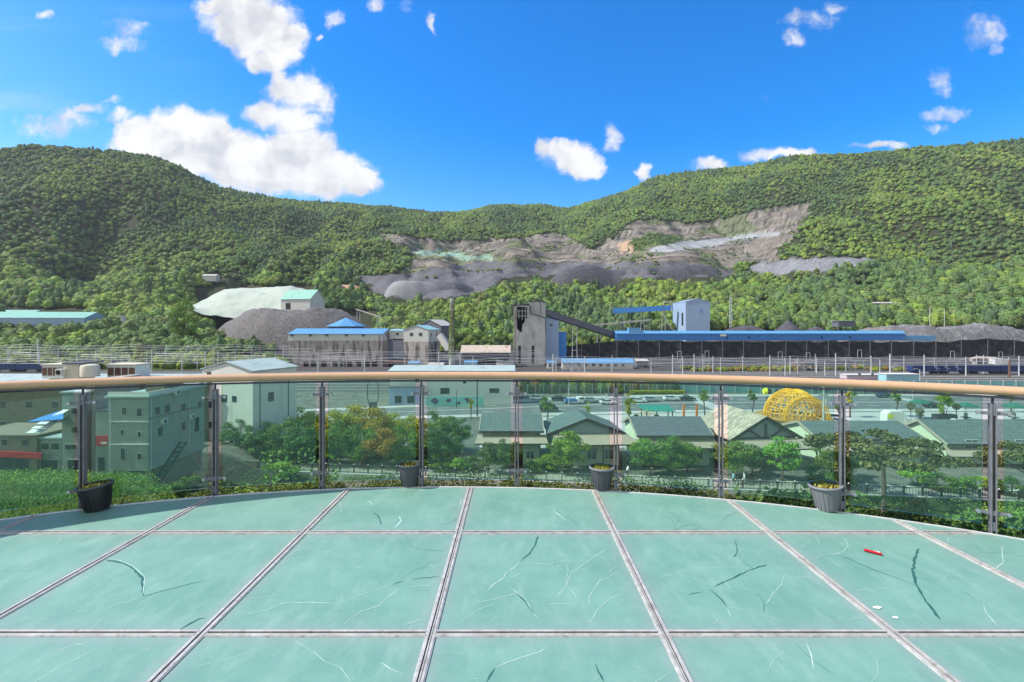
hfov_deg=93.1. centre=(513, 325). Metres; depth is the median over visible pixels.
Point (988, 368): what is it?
freight wagon
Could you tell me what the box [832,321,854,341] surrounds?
stilt cabin
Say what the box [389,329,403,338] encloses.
link bridge
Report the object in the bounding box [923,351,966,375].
catenary gantry
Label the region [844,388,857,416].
broadleaf tree
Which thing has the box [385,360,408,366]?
pipe rack
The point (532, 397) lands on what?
parked car
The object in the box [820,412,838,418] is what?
parked car
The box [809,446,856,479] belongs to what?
broadleaf tree
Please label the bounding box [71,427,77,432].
window
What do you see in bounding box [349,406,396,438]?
broadleaf tree
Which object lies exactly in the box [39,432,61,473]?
shop building
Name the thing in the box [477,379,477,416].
utility pole
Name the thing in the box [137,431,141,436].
window
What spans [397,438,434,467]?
shrub
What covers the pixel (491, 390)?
window
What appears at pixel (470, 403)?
broadleaf tree
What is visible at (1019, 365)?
catenary gantry
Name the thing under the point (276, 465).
shrub
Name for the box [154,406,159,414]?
window
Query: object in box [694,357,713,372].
catenary gantry
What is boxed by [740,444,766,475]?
broadleaf tree
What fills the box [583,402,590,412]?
broadleaf tree
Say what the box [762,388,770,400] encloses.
drum ornament
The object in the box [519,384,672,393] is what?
fence
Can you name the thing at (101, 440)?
shop sign
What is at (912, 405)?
topiary ball
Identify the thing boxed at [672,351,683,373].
catenary gantry
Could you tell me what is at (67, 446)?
window
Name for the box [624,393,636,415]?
broadleaf tree
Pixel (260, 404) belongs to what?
drainpipe
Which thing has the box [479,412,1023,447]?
plaza
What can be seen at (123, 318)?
pump hut
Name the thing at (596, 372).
railway track
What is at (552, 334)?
tower annex
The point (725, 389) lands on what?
noise barrier
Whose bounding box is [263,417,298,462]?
broadleaf tree
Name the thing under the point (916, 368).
freight wagon
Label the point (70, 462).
window
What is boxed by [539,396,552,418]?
broadleaf tree
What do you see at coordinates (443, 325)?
dark shed
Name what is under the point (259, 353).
overhead wire
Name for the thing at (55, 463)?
window
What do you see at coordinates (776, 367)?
catenary gantry
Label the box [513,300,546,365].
headframe tower
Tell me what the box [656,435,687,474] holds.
broadleaf tree
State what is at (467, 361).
yard hut
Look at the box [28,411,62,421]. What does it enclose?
awning
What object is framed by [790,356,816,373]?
catenary gantry
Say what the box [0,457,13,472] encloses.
window
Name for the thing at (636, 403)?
road marking
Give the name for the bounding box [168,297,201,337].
broadleaf tree
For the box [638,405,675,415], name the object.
shade canopy
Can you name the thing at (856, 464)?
broadleaf tree
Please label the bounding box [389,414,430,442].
broadleaf tree
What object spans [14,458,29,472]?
window
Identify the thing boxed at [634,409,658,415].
bicycle sculpture
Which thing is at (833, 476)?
shrub
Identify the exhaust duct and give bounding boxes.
[663,302,675,330]
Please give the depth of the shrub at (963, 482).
60.99 m
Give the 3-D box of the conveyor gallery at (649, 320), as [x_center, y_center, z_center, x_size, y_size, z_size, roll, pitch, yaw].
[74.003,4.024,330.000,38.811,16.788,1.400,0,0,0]
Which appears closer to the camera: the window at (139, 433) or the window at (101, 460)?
the window at (139, 433)
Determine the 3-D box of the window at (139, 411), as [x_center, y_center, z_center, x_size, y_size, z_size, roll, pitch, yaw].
[-42.451,9.824,54.965,0.650,1.000,0.090,0,0,0]
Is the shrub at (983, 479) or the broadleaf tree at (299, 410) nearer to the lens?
the shrub at (983, 479)
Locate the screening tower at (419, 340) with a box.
[403,325,440,364]
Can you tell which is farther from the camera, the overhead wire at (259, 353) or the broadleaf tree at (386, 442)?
the overhead wire at (259, 353)
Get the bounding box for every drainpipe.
[260,384,260,427]
[288,383,288,424]
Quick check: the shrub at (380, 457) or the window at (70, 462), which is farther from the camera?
the shrub at (380, 457)
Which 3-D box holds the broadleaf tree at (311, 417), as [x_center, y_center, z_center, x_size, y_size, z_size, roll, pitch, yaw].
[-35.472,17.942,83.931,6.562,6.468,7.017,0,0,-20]
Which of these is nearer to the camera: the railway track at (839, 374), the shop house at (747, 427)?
the shop house at (747, 427)
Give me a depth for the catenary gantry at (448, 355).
214.92 m
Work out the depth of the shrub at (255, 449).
74.62 m
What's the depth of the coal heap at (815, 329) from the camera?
302.61 m
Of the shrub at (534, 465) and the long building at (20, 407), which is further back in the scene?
the long building at (20, 407)
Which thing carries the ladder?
attached to the headframe tower at (530, 335)
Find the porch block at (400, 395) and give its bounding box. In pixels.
[388,385,422,405]
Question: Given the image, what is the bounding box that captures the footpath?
[281,462,1022,499]
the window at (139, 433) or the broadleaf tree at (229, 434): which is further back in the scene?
the broadleaf tree at (229, 434)
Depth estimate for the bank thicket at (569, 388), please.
151.22 m
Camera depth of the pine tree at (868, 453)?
54.89 m
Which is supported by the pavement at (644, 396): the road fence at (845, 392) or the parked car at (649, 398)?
the road fence at (845, 392)
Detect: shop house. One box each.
[475,413,547,468]
[543,408,637,465]
[621,416,717,468]
[702,404,820,471]
[781,420,936,463]
[905,419,1023,466]
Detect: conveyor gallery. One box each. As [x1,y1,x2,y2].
[437,333,448,350]
[546,309,615,357]
[594,319,650,341]
[613,305,672,330]
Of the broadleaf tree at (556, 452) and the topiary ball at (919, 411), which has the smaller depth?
the broadleaf tree at (556, 452)
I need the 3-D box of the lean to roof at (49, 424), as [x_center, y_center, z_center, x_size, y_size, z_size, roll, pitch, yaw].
[-61.314,12.664,64.150,1.949,1.400,3.300,0,0,0]
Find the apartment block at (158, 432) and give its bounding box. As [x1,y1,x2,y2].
[104,383,206,486]
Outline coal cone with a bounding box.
[771,320,812,345]
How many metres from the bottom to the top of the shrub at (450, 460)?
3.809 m
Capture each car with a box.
[529,395,542,399]
[539,404,557,411]
[551,395,565,400]
[584,397,599,402]
[599,399,616,404]
[633,397,646,402]
[642,396,659,401]
[662,395,679,400]
[679,395,696,400]
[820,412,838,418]
[875,392,892,397]
[891,364,904,367]
[922,402,938,407]
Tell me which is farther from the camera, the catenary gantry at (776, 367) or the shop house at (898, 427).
the catenary gantry at (776, 367)
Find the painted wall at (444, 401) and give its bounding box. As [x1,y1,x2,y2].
[421,396,483,406]
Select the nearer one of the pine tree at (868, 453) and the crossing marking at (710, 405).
the pine tree at (868, 453)
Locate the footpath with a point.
(306, 467)
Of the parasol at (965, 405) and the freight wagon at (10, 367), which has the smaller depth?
the parasol at (965, 405)
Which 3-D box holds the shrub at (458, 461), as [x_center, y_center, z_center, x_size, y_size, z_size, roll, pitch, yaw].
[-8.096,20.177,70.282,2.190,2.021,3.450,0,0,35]
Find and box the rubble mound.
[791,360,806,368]
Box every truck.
[564,396,583,403]
[969,356,996,360]
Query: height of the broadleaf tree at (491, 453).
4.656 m
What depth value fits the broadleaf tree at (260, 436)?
75.36 m
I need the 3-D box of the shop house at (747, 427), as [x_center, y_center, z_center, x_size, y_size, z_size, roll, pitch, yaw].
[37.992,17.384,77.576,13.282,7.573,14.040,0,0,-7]
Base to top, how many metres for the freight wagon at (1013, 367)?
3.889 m
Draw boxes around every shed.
[280,290,324,309]
[420,319,448,346]
[460,345,510,364]
[496,360,514,371]
[708,361,738,362]
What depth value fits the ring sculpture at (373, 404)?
116.91 m
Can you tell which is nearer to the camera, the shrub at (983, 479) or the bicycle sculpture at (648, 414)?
the shrub at (983, 479)
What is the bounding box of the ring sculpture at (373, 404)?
[367,382,378,408]
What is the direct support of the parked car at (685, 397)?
on the road
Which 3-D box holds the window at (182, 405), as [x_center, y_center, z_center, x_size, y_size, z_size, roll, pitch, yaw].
[-41.465,10.248,60.800,0.090,1.100,1.000,0,0,0]
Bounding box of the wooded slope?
[0,253,1023,358]
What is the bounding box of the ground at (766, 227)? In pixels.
[0,141,1023,519]
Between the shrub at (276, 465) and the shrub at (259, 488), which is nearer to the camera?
the shrub at (259, 488)
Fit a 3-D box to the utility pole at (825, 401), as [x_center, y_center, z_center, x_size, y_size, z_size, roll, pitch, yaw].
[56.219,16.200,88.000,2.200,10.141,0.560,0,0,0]
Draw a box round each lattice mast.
[136,345,142,361]
[631,297,632,327]
[729,298,731,327]
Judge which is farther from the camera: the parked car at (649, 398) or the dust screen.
the dust screen
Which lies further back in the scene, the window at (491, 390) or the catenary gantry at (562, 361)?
the catenary gantry at (562, 361)
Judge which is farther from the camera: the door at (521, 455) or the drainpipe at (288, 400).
the drainpipe at (288, 400)
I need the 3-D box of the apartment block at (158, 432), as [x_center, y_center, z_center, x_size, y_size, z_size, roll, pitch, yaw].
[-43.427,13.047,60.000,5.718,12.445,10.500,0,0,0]
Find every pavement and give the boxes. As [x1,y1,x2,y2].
[298,394,982,411]
[330,409,1023,419]
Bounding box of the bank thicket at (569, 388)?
[518,380,680,393]
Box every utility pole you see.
[37,338,38,362]
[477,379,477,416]
[818,387,829,420]
[889,354,890,372]
[1008,359,1010,377]
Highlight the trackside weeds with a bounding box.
[680,364,906,371]
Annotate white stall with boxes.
[880,410,911,423]
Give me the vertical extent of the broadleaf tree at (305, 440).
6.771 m
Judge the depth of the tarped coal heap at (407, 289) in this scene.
484.15 m
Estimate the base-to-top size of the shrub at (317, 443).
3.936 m
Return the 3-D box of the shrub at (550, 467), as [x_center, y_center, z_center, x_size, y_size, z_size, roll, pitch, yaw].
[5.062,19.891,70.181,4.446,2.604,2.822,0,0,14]
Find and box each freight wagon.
[0,364,16,371]
[14,364,41,371]
[102,359,127,362]
[907,364,941,373]
[939,364,971,373]
[969,364,1001,373]
[999,364,1023,373]
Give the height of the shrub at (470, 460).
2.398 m
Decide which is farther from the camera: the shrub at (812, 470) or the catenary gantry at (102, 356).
the catenary gantry at (102, 356)
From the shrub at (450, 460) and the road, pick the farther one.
the road
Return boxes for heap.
[216,307,368,351]
[384,281,438,298]
[434,281,473,292]
[549,264,628,288]
[651,263,718,280]
[705,326,770,341]
[805,327,836,342]
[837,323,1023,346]
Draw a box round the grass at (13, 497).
[0,481,164,518]
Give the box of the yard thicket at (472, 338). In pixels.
[439,332,661,352]
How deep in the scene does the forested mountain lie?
706.75 m
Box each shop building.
[0,423,61,474]
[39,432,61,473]
[93,407,123,473]
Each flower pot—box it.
[73,479,114,512]
[397,460,421,486]
[589,463,613,490]
[807,479,843,511]
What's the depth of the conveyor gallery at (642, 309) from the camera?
347.19 m
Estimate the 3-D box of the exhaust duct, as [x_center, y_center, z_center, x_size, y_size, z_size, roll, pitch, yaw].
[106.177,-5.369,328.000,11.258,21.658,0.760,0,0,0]
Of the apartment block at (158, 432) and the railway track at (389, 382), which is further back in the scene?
the railway track at (389, 382)
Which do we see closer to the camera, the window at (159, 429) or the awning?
the window at (159, 429)
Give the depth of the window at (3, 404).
77.92 m
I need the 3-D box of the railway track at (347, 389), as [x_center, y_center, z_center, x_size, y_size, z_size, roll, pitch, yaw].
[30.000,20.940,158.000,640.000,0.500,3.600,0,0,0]
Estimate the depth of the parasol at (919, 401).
109.42 m
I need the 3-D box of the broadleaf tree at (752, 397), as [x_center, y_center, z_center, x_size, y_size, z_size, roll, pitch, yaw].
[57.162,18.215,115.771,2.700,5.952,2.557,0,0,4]
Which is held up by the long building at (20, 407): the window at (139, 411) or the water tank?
the water tank
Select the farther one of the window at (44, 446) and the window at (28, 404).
the window at (28, 404)
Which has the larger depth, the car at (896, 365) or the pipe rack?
the pipe rack
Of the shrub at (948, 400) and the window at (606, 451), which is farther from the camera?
the shrub at (948, 400)
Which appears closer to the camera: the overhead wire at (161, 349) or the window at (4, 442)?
the window at (4, 442)
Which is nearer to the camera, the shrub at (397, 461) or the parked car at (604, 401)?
the shrub at (397, 461)
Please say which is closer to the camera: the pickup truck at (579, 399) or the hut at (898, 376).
the pickup truck at (579, 399)
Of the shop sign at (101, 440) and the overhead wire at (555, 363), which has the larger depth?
the overhead wire at (555, 363)
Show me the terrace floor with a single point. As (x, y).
(449, 584)
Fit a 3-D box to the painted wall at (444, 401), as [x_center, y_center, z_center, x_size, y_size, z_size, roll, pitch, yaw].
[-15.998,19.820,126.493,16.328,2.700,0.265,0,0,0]
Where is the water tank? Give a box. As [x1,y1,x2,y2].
[79,364,99,376]
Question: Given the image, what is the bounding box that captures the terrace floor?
[0,486,1023,681]
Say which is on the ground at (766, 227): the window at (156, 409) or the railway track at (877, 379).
the railway track at (877, 379)
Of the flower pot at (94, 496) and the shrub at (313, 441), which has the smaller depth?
the flower pot at (94, 496)
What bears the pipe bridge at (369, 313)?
on the ground at (766, 227)
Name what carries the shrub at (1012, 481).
on the ground at (766, 227)
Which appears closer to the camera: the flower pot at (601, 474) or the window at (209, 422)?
the flower pot at (601, 474)
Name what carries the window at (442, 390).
in the cyan roof hall at (493, 392)
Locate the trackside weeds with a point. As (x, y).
(761, 368)
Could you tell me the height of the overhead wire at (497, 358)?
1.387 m
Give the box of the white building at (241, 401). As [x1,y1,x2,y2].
[200,358,298,446]
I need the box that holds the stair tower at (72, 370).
[62,361,97,378]
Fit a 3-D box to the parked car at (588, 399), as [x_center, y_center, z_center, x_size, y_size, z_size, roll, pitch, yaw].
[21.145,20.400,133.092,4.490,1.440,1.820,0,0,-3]
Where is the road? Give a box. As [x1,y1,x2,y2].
[297,396,1023,416]
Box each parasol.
[909,399,931,418]
[954,402,978,418]
[1001,403,1023,418]
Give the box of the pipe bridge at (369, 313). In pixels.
[355,309,380,327]
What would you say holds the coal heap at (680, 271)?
on the ground at (766, 227)
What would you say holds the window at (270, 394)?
in the white building at (241, 401)
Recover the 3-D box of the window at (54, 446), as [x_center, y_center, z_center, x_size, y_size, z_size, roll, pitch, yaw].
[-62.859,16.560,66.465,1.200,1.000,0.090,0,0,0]
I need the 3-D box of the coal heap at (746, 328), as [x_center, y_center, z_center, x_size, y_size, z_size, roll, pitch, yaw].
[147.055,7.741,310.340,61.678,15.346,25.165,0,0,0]
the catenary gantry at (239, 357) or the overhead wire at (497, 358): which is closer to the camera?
the overhead wire at (497, 358)
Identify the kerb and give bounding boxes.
[303,395,1000,411]
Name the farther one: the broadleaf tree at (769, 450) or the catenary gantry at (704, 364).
the catenary gantry at (704, 364)
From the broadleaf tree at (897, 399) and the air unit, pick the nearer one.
the air unit
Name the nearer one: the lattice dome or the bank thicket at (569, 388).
the lattice dome
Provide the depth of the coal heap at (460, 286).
495.64 m
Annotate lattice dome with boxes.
[754,388,833,425]
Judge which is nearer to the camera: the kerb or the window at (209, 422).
the window at (209, 422)
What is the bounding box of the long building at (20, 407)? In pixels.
[0,362,211,441]
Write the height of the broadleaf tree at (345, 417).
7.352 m
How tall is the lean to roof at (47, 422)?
1.400 m
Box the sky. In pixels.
[0,0,1023,211]
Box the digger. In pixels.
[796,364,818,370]
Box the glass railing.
[0,372,1023,533]
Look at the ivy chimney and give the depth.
241.94 m
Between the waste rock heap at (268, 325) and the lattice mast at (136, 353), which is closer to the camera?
the lattice mast at (136, 353)
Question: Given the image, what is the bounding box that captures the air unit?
[55,369,65,375]
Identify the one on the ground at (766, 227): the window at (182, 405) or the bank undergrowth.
the bank undergrowth
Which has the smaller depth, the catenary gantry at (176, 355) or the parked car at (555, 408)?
the parked car at (555, 408)
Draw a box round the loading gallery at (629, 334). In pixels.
[614,328,934,341]
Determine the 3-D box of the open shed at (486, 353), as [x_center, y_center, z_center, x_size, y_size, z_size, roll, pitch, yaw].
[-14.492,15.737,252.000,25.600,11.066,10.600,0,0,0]
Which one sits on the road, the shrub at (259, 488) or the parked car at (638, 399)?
the parked car at (638, 399)
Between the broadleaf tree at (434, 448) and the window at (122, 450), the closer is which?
the window at (122, 450)
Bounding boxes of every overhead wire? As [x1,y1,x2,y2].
[0,347,315,349]
[0,360,1017,363]
[1,344,251,345]
[2,358,1015,359]
[3,356,1023,357]
[7,352,537,353]
[16,350,534,351]
[574,362,1023,363]
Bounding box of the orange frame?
[682,404,697,415]
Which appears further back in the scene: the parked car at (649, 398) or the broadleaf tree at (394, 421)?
the parked car at (649, 398)
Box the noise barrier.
[677,380,1023,392]
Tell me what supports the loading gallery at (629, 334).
on the ground at (766, 227)
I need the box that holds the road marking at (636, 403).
[406,402,744,411]
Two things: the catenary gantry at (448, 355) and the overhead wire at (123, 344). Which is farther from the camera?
the overhead wire at (123, 344)
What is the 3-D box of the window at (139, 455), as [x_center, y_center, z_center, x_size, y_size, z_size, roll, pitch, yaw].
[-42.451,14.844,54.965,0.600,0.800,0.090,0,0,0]
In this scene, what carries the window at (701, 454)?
in the shop house at (695, 430)
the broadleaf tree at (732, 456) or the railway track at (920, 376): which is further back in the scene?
the railway track at (920, 376)
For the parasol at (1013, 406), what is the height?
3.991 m
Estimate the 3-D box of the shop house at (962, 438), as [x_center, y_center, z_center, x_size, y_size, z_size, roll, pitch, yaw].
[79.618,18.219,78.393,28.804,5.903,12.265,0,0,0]
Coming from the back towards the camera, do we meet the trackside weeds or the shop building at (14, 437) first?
the trackside weeds
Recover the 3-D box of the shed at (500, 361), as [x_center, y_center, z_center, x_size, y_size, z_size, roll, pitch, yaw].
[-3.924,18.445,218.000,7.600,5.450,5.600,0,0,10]
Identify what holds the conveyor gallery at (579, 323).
on the ground at (766, 227)
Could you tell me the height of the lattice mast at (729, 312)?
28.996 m
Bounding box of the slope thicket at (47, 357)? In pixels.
[0,350,291,368]
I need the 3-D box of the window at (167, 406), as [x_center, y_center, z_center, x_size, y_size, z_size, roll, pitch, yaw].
[-41.465,9.884,58.000,0.090,1.000,0.900,0,0,0]
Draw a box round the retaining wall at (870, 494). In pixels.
[274,469,1022,501]
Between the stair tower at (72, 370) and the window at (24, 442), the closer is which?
the window at (24, 442)
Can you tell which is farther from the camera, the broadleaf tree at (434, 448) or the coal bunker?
the coal bunker
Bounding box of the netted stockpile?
[192,286,305,318]
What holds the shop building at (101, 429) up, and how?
on the ground at (766, 227)
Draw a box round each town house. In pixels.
[59,389,92,472]
[86,374,141,474]
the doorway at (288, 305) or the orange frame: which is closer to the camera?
the orange frame
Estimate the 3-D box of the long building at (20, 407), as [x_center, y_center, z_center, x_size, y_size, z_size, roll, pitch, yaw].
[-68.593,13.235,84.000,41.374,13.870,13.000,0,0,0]
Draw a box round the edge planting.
[111,466,1023,538]
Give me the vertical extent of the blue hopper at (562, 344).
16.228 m
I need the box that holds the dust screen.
[566,338,1023,357]
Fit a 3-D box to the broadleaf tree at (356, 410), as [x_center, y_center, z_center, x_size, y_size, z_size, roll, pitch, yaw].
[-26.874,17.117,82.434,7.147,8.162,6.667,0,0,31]
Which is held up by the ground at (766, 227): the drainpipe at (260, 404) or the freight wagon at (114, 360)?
the freight wagon at (114, 360)
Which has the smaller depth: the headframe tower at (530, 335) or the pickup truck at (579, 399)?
the pickup truck at (579, 399)
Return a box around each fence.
[244,460,1023,499]
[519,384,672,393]
[776,388,973,394]
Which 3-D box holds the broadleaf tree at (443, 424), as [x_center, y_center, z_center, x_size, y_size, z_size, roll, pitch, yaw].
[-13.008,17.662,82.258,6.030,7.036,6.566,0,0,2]
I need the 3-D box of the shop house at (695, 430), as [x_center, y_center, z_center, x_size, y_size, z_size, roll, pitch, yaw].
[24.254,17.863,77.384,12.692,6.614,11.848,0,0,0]
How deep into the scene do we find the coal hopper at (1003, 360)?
232.00 m
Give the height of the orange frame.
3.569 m
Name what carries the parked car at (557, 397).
on the road
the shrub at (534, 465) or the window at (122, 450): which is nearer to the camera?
the window at (122, 450)
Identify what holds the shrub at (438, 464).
on the ground at (766, 227)
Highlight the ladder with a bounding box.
[514,310,515,364]
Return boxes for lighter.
[864,548,881,554]
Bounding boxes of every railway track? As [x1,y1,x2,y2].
[0,372,1017,372]
[297,383,515,384]
[297,386,514,387]
[297,389,514,390]
[324,381,645,382]
[371,378,1023,379]
[689,374,1023,374]
[764,376,1023,377]
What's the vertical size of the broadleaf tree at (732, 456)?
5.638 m
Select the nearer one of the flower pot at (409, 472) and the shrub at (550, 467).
the flower pot at (409, 472)
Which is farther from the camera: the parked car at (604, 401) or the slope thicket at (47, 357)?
the slope thicket at (47, 357)
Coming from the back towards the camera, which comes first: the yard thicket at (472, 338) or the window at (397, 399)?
the yard thicket at (472, 338)
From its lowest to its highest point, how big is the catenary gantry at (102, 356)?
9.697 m
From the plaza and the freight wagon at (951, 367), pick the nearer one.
the plaza
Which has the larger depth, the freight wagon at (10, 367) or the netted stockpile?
the netted stockpile
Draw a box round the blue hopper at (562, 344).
[559,332,565,361]
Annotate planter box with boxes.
[931,414,957,418]
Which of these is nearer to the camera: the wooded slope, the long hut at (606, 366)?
the long hut at (606, 366)
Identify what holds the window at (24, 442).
in the shop building at (14, 437)
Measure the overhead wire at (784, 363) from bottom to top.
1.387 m
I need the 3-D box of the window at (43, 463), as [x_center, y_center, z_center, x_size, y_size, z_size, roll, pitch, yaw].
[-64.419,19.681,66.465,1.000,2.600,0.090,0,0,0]
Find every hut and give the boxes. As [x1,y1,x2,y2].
[118,316,125,322]
[202,274,219,281]
[408,361,420,364]
[464,360,477,364]
[546,360,555,368]
[561,358,633,368]
[634,359,648,367]
[839,373,877,378]
[872,302,892,304]
[878,373,919,380]
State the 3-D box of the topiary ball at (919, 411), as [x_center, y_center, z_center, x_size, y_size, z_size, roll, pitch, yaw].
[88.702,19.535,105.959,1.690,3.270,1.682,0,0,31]
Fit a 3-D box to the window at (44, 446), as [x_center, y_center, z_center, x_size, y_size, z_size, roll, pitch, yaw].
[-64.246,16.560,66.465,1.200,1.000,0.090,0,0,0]
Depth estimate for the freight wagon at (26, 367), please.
215.54 m
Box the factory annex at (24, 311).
[6,310,42,311]
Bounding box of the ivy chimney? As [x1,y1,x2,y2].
[448,298,455,364]
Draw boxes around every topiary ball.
[906,402,915,417]
[915,408,923,418]
[952,403,960,414]
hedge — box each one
[629,389,685,394]
[731,481,1023,537]
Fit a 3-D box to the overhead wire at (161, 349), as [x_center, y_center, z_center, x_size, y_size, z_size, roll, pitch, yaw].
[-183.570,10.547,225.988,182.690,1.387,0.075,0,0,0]
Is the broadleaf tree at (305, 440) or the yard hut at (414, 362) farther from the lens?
the yard hut at (414, 362)
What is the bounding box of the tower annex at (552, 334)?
[545,317,558,361]
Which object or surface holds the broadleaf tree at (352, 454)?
on the footpath
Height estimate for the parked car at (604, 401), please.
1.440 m
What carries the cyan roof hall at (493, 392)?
on the ground at (766, 227)
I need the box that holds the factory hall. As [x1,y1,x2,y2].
[0,312,105,326]
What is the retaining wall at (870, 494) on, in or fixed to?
on the ground at (766, 227)
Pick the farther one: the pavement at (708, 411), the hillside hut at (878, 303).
the hillside hut at (878, 303)
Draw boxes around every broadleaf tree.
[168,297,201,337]
[219,419,244,446]
[239,421,276,453]
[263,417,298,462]
[281,419,318,463]
[291,407,307,424]
[291,410,327,432]
[307,409,355,439]
[317,419,358,463]
[329,404,373,436]
[339,423,381,465]
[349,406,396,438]
[360,426,400,465]
[374,412,409,436]
[387,424,421,460]
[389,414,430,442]
[418,429,450,463]
[424,409,452,440]
[437,431,464,461]
[444,416,472,442]
[468,398,474,418]
[476,442,499,472]
[491,438,522,473]
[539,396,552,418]
[544,443,577,472]
[552,430,591,476]
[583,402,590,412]
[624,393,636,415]
[628,437,673,475]
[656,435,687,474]
[673,441,703,471]
[698,389,709,414]
[709,440,758,473]
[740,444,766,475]
[747,389,757,411]
[760,436,806,480]
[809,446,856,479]
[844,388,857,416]
[846,451,860,474]
[890,390,901,409]
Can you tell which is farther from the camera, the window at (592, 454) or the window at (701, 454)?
the window at (701, 454)
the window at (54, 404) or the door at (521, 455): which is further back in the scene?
the window at (54, 404)
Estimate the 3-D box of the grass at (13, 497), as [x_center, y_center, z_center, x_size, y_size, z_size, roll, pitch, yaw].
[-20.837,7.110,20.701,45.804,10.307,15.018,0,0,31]
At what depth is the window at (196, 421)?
63.27 m
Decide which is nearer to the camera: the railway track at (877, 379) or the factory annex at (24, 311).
the railway track at (877, 379)
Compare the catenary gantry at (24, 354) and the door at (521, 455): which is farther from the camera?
the catenary gantry at (24, 354)
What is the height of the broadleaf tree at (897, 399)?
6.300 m
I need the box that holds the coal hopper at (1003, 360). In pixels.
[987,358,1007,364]
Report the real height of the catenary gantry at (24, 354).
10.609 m
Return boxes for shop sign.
[0,451,42,458]
[95,436,107,445]
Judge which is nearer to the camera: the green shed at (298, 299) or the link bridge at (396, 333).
the link bridge at (396, 333)
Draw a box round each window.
[0,401,6,407]
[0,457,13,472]
[1,439,8,445]
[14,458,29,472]
[21,439,28,445]
[25,401,32,407]
[40,460,46,473]
[41,443,49,449]
[47,460,51,471]
[51,401,58,407]
[51,443,59,449]
[52,460,58,472]
[65,444,76,449]
[67,459,78,472]
[71,408,77,413]
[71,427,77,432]
[97,456,105,472]
[120,429,124,435]
[120,448,125,459]
[121,407,126,414]
[136,408,142,416]
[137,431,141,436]
[137,453,141,459]
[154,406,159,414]
[157,426,162,436]
[164,403,169,412]
[180,402,185,411]
[181,420,185,430]
[194,416,198,432]
[208,421,211,428]
[268,392,273,401]
[394,396,401,402]
[407,396,414,402]
[440,388,449,393]
[489,388,498,392]
[526,451,533,458]
[587,449,596,458]
[604,449,613,458]
[685,451,702,460]
[965,440,977,447]
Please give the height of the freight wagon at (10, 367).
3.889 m
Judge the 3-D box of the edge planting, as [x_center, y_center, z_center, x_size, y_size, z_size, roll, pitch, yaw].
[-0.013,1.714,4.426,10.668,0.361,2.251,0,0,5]
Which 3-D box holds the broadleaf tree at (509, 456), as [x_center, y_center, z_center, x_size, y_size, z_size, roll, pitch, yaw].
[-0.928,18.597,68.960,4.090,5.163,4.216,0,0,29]
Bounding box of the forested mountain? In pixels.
[0,136,1023,291]
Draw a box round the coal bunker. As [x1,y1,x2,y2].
[287,328,392,366]
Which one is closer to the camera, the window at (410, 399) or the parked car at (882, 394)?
the window at (410, 399)
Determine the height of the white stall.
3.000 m
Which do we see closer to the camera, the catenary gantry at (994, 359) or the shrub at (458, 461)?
the shrub at (458, 461)
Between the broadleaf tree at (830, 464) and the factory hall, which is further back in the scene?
the factory hall
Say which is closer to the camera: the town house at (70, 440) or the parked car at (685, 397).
the town house at (70, 440)
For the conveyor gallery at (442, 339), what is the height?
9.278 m
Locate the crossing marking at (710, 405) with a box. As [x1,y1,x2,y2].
[691,397,961,409]
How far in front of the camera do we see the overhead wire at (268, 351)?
227.99 m
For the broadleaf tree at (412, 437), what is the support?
on the ground at (766, 227)
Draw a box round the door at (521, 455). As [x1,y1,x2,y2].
[516,453,522,464]
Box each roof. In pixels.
[25,418,63,433]
[31,414,68,428]
[36,409,68,424]
[327,318,363,327]
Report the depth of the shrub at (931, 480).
62.29 m
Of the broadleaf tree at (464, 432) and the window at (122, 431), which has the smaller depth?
the window at (122, 431)
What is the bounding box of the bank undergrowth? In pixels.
[0,444,1023,532]
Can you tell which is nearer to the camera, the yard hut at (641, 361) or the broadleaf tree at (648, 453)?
the broadleaf tree at (648, 453)
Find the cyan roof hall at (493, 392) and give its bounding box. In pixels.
[388,365,514,403]
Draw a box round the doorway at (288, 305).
[286,303,290,308]
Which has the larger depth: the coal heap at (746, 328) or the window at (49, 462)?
the coal heap at (746, 328)
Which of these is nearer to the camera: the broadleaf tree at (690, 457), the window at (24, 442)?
the window at (24, 442)
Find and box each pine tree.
[801,428,976,515]
[971,440,1023,472]
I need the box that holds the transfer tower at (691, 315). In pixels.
[673,298,709,340]
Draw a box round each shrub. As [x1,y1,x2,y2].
[228,482,303,493]
[232,440,271,456]
[259,435,315,462]
[261,461,301,484]
[288,440,318,460]
[311,438,341,459]
[348,438,381,459]
[363,435,407,461]
[391,446,421,463]
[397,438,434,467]
[425,444,463,466]
[428,456,453,472]
[450,457,467,470]
[460,456,481,472]
[524,457,546,473]
[534,453,560,471]
[803,464,830,481]
[825,471,858,484]
[897,468,934,485]
[920,472,953,490]
[934,392,954,413]
[945,475,978,493]
[970,475,1002,490]
[997,475,1023,497]
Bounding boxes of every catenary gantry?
[9,348,39,362]
[77,351,129,361]
[151,346,205,372]
[218,354,265,362]
[317,349,364,371]
[438,351,460,364]
[553,350,584,372]
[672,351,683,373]
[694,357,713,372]
[769,355,785,375]
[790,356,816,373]
[835,350,871,375]
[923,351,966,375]
[983,352,1008,373]
[1018,356,1023,375]

